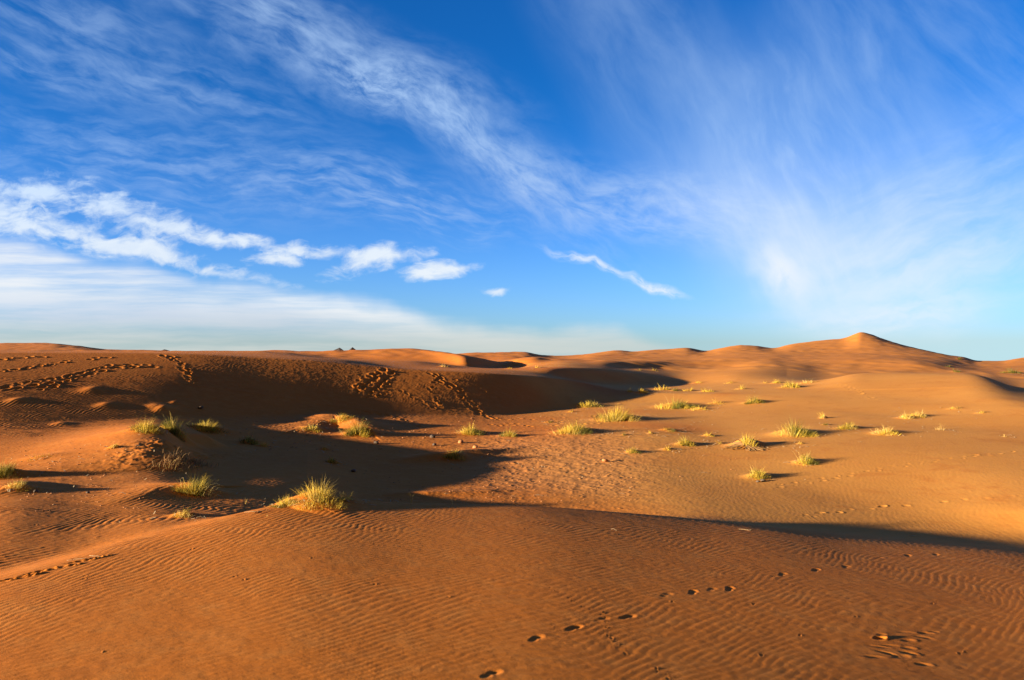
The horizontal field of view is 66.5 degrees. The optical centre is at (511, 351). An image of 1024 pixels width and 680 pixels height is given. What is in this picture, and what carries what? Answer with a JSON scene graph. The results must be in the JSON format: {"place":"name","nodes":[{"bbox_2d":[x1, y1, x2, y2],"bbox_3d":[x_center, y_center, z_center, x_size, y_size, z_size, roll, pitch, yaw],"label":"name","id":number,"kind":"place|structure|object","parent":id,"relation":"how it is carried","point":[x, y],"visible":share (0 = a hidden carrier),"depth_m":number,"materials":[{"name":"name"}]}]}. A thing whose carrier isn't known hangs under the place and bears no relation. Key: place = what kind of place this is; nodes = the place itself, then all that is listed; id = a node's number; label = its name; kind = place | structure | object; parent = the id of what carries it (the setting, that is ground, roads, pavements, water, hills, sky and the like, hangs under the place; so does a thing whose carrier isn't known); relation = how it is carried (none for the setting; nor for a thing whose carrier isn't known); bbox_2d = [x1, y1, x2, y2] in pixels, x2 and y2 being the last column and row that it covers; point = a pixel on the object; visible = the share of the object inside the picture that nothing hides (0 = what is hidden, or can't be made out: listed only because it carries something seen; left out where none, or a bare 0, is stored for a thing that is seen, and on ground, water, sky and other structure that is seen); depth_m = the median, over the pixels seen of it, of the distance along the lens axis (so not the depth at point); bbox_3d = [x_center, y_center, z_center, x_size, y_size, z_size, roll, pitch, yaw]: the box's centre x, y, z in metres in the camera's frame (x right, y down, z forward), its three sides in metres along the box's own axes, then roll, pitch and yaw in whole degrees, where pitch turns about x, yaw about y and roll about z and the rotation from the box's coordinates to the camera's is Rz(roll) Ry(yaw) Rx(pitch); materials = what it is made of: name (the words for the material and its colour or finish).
{"place":"outdoors","nodes":[
{"label":"outdoors","id":0,"kind":"place"},
{"bbox_2d":[5,369,1012,529],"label":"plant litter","id":1,"kind":"object","parent":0,"point":[440,458],"visible":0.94,"depth_m":30.14,"materials":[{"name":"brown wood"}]},
{"bbox_2d":[0,332,1023,679],"bbox_3d":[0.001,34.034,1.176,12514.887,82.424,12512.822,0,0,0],"label":"ground","id":2,"kind":"structure","parent":0,"point":[862,552],"depth_m":16.61,"materials":[{"name":"orange sand"}]},
{"bbox_2d":[0,458,24,478],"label":"grass tuft","id":3,"kind":"object","parent":2,"relation":"on","point":[6,471],"visible":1,"depth_m":20.41,"materials":[{"name":"plant"}]},
{"bbox_2d":[5,479,29,491],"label":"grass tuft","id":4,"kind":"object","parent":2,"relation":"on","point":[16,486],"visible":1,"depth_m":18.20,"materials":[{"name":"plant"}]},
{"bbox_2d":[128,416,167,434],"bbox_3d":[-12.362,2.482,26.356,1.510,0.780,1.436,0,0,0],"label":"grass tuft","id":5,"kind":"object","parent":2,"relation":"on","point":[144,427],"visible":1,"depth_m":26.27,"materials":[{"name":"plant"}]},
{"bbox_2d":[160,415,194,440],"bbox_3d":[-12.096,2.675,27.985,1.326,1.150,1.406,0,0,39],"label":"grass tuft","id":6,"kind":"object","parent":2,"relation":"on","point":[170,428],"visible":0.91,"depth_m":27.86,"materials":[{"name":"plant"}]},
{"bbox_2d":[141,446,218,471],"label":"dead grass","id":7,"kind":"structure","parent":2,"relation":"on","point":[187,461],"depth_m":23.22,"materials":[{"name":"plant"}]},
{"bbox_2d":[173,508,195,517],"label":"grass tuft","id":8,"kind":"object","parent":2,"relation":"on","point":[182,515],"visible":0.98,"depth_m":15.81,"materials":[{"name":"plant"}]},
{"bbox_2d":[170,471,222,497],"bbox_3d":[-7.621,3.243,19.004,1.234,0.743,1.271,0,0,34],"label":"grass tuft","id":9,"kind":"object","parent":2,"relation":"on","point":[196,488],"visible":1,"depth_m":18.97,"materials":[{"name":"plant"}]},
{"bbox_2d":[186,419,227,433],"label":"grass tuft","id":10,"kind":"object","parent":2,"relation":"on","point":[207,428],"visible":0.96,"depth_m":33.57,"materials":[{"name":"plant"}]},
{"bbox_2d":[239,435,262,444],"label":"grass tuft","id":11,"kind":"object","parent":2,"relation":"on","point":[251,441],"visible":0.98,"depth_m":32.01,"materials":[{"name":"plant"}]},
{"bbox_2d":[238,509,274,514],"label":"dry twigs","id":12,"kind":"object","parent":2,"relation":"on","point":[258,511],"visible":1,"depth_m":14.76,"materials":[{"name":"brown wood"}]},
{"bbox_2d":[267,494,298,507],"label":"grass tuft","id":13,"kind":"object","parent":2,"relation":"on","point":[285,502],"visible":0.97,"depth_m":15.24,"materials":[{"name":"plant"}]},
{"bbox_2d":[300,422,321,432],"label":"grass tuft","id":14,"kind":"object","parent":2,"relation":"on","point":[311,428],"visible":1,"depth_m":36.88,"materials":[{"name":"plant"}]},
{"bbox_2d":[287,477,345,510],"bbox_3d":[-3.847,2.767,15.378,1.465,0.662,1.242,0,0,0],"label":"grass tuft","id":15,"kind":"object","parent":2,"relation":"on","point":[313,493],"visible":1,"depth_m":15.30,"materials":[{"name":"plant"}]},
{"bbox_2d":[326,457,337,463],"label":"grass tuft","id":16,"kind":"object","parent":2,"relation":"on","point":[329,461],"visible":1,"depth_m":28.34,"materials":[{"name":"plant"}]},
{"bbox_2d":[330,413,351,422],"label":"grass tuft","id":17,"kind":"object","parent":2,"relation":"on","point":[343,417],"visible":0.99,"depth_m":39.17,"materials":[{"name":"plant"}]},
{"bbox_2d":[334,492,351,500],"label":"grass tuft","id":18,"kind":"object","parent":2,"relation":"on","point":[344,499],"visible":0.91,"depth_m":15.84,"materials":[{"name":"plant"}]},
{"bbox_2d":[337,419,373,437],"bbox_3d":[-7.162,3.448,36.103,1.656,1.042,1.827,0,0,29],"label":"grass tuft","id":19,"kind":"object","parent":2,"relation":"on","point":[356,430],"visible":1,"depth_m":36.01,"materials":[{"name":"plant"}]},
{"bbox_2d":[17,402,766,671],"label":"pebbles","id":20,"kind":"object","parent":2,"relation":"on","point":[316,449],"visible":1,"depth_m":25.21,"materials":[{"name":"brown stone"}]},
{"bbox_2d":[443,448,467,460],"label":"grass tuft","id":21,"kind":"object","parent":2,"relation":"on","point":[448,455],"visible":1,"depth_m":30.98,"materials":[{"name":"plant"}]},
{"bbox_2d":[454,422,486,435],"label":"grass tuft","id":22,"kind":"object","parent":2,"relation":"on","point":[472,431],"visible":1,"depth_m":38.03,"materials":[{"name":"plant"}]},
{"bbox_2d":[498,430,516,436],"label":"grass tuft","id":23,"kind":"object","parent":2,"relation":"on","point":[509,434],"visible":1,"depth_m":37.34,"materials":[{"name":"plant"}]},
{"bbox_2d":[547,420,591,435],"bbox_3d":[2.797,3.624,38.075,2.658,0.865,2.148,0,0,0],"label":"grass tuft","id":24,"kind":"object","parent":2,"relation":"on","point":[578,430],"visible":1,"depth_m":37.97,"materials":[{"name":"plant"}]},
{"bbox_2d":[573,399,606,407],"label":"grass tuft","id":25,"kind":"object","parent":2,"relation":"on","point":[591,404],"visible":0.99,"depth_m":54.31,"materials":[{"name":"plant"}]},
{"bbox_2d":[593,404,640,421],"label":"grass tuft","id":26,"kind":"object","parent":2,"relation":"on","point":[616,416],"visible":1,"depth_m":44.04,"materials":[{"name":"plant"}]},
{"bbox_2d":[626,445,641,453],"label":"grass tuft","id":27,"kind":"object","parent":2,"relation":"on","point":[633,451],"visible":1,"depth_m":32.31,"materials":[{"name":"plant"}]},
{"bbox_2d":[655,394,699,409],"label":"grass tuft","id":28,"kind":"object","parent":2,"relation":"on","point":[678,405],"visible":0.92,"depth_m":52.13,"materials":[{"name":"plant"}]},
{"bbox_2d":[674,436,695,446],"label":"grass tuft","id":29,"kind":"object","parent":2,"relation":"on","point":[684,442],"visible":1,"depth_m":34.27,"materials":[{"name":"plant"}]},
{"bbox_2d":[723,434,766,450],"bbox_3d":[10.034,3.810,33.663,1.820,0.740,1.892,0,0,0],"label":"grass tuft","id":30,"kind":"object","parent":2,"relation":"on","point":[748,444],"visible":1,"depth_m":33.64,"materials":[{"name":"plant"}]},
{"bbox_2d":[742,394,764,403],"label":"grass tuft","id":31,"kind":"object","parent":2,"relation":"on","point":[752,401],"visible":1,"depth_m":52.69,"materials":[{"name":"plant"}]},
{"bbox_2d":[743,465,768,479],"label":"grass tuft","id":32,"kind":"object","parent":2,"relation":"on","point":[760,474],"visible":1,"depth_m":27.36,"materials":[{"name":"plant"}]},
{"bbox_2d":[779,380,799,387],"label":"grass tuft","id":33,"kind":"object","parent":2,"relation":"on","point":[791,385],"visible":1,"depth_m":63.75,"materials":[{"name":"plant"}]},
{"bbox_2d":[773,416,821,437],"bbox_3d":[13.457,3.512,36.931,1.979,1.055,2.312,0,0,-44],"label":"grass tuft","id":34,"kind":"object","parent":2,"relation":"on","point":[797,430],"visible":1,"depth_m":36.81,"materials":[{"name":"plant"}]},
{"bbox_2d":[794,451,819,465],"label":"grass tuft","id":35,"kind":"object","parent":2,"relation":"on","point":[806,460],"visible":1,"depth_m":29.76,"materials":[{"name":"plant"}]},
{"bbox_2d":[837,422,857,429],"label":"grass tuft","id":36,"kind":"object","parent":2,"relation":"on","point":[849,426],"visible":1,"depth_m":38.68,"materials":[{"name":"plant"}]},
{"bbox_2d":[871,426,899,435],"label":"grass tuft","id":37,"kind":"object","parent":2,"relation":"on","point":[885,431],"visible":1,"depth_m":36.52,"materials":[{"name":"plant"}]},
{"bbox_2d":[901,413,912,418],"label":"grass tuft","id":38,"kind":"object","parent":2,"relation":"on","point":[906,417],"visible":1,"depth_m":42.63,"materials":[{"name":"plant"}]},
{"bbox_2d":[910,410,925,417],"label":"grass tuft","id":39,"kind":"object","parent":2,"relation":"on","point":[924,416],"visible":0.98,"depth_m":43.25,"materials":[{"name":"plant"}]},
{"bbox_2d":[999,366,1023,373],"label":"grass tuft","id":40,"kind":"object","parent":2,"relation":"on","point":[1013,371],"visible":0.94,"depth_m":111.72,"materials":[{"name":"yellow plant"}]},
{"bbox_2d":[0,0,1023,360],"label":"sky","id":41,"kind":"structure","parent":0,"point":[541,177],"materials":[{"name":"blue"}]}
]}

